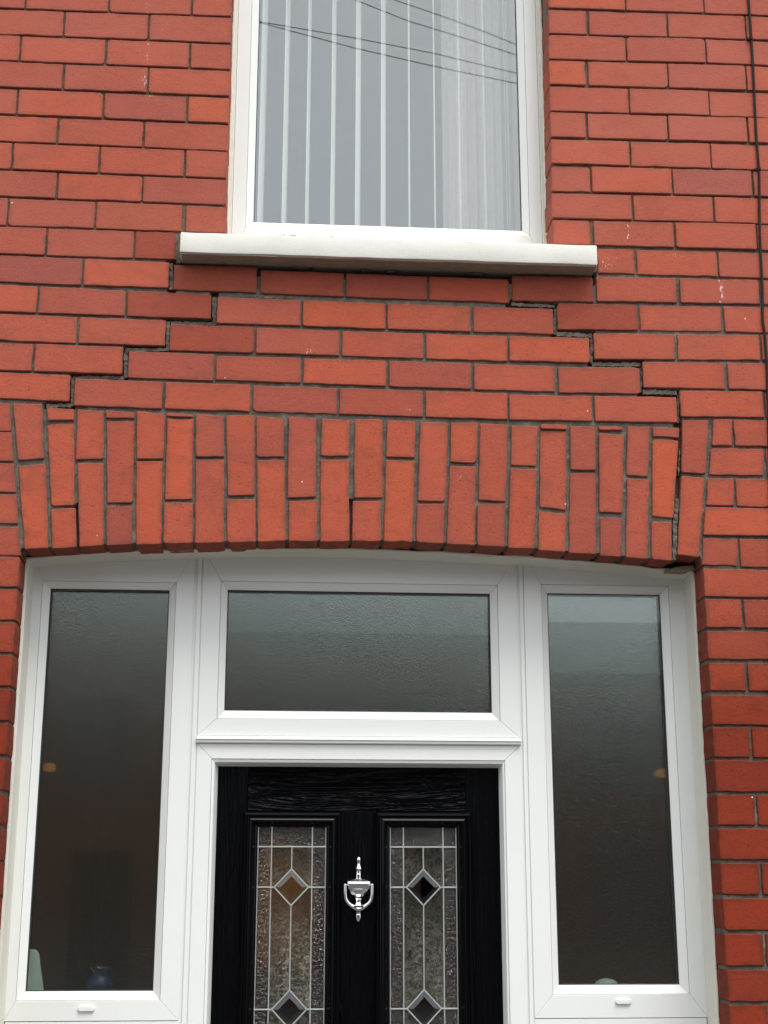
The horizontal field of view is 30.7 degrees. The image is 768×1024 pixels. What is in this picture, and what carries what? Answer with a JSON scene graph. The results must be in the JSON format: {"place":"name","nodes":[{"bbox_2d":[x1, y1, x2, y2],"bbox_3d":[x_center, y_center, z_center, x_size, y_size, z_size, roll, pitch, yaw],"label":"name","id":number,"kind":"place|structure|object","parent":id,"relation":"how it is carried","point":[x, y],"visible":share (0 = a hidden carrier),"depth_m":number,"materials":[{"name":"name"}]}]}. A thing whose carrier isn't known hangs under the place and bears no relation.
{"place":"outdoors","nodes":[
{"label":"outdoors","id":0,"kind":"place"},
{"bbox_2d":[275,870,306,903],"bbox_3d":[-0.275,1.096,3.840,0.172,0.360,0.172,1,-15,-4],"label":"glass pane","id":1,"kind":"structure","parent":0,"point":[291,887],"depth_m":3.78,"materials":[{"name":"brown glass"}]},
{"bbox_2d":[273,871,439,1023],"bbox_3d":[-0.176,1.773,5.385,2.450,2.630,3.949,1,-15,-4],"label":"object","id":2,"kind":"structure","parent":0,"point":[423,1008],"depth_m":7.20,"materials":[{"name":"glass"}]},
{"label":"bedroom floor","id":3,"kind":"structure","parent":0,"visible":0},
{"bbox_2d":[254,0,442,227],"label":"bedroom walls","id":4,"kind":"structure","parent":3,"relation":"on","point":[422,213],"depth_m":6.49,"materials":[{"name":"paint"}]},
{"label":"pavement","id":5,"kind":"structure","parent":0,"visible":0},
{"bbox_2d":[0,0,767,1023],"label":"terraced house","id":6,"kind":"structure","parent":5,"relation":"on","point":[356,580],"depth_m":3.57,"materials":[{"name":"red brick"}]},
{"bbox_2d":[210,766,502,1023],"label":"front door","id":7,"kind":"structure","parent":6,"relation":"in","point":[356,946],"depth_m":3.47,"materials":[{"name":"black"}]},
{"bbox_2d":[257,0,508,229],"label":"vertical blind","id":8,"kind":"object","parent":6,"relation":"attached to","point":[261,164],"visible":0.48,"depth_m":4.08,"materials":[{"name":"white fabric"}]},
{"bbox_2d":[232,0,541,243],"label":"upper window","id":9,"kind":"structure","parent":6,"relation":"in","point":[243,212],"depth_m":3.87,"materials":[{"name":"white plastic"}]},
{"bbox_2d":[440,0,519,230],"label":"curtain","id":10,"kind":"object","parent":6,"relation":"hanging from","point":[472,127],"visible":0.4,"depth_m":4.22,"materials":[{"name":"fabric"}]},
{"bbox_2d":[746,0,767,429],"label":"cable","id":11,"kind":"object","parent":6,"relation":"attached to","point":[750,39],"depth_m":3.80,"materials":[{"name":"black rubber"}]}
]}

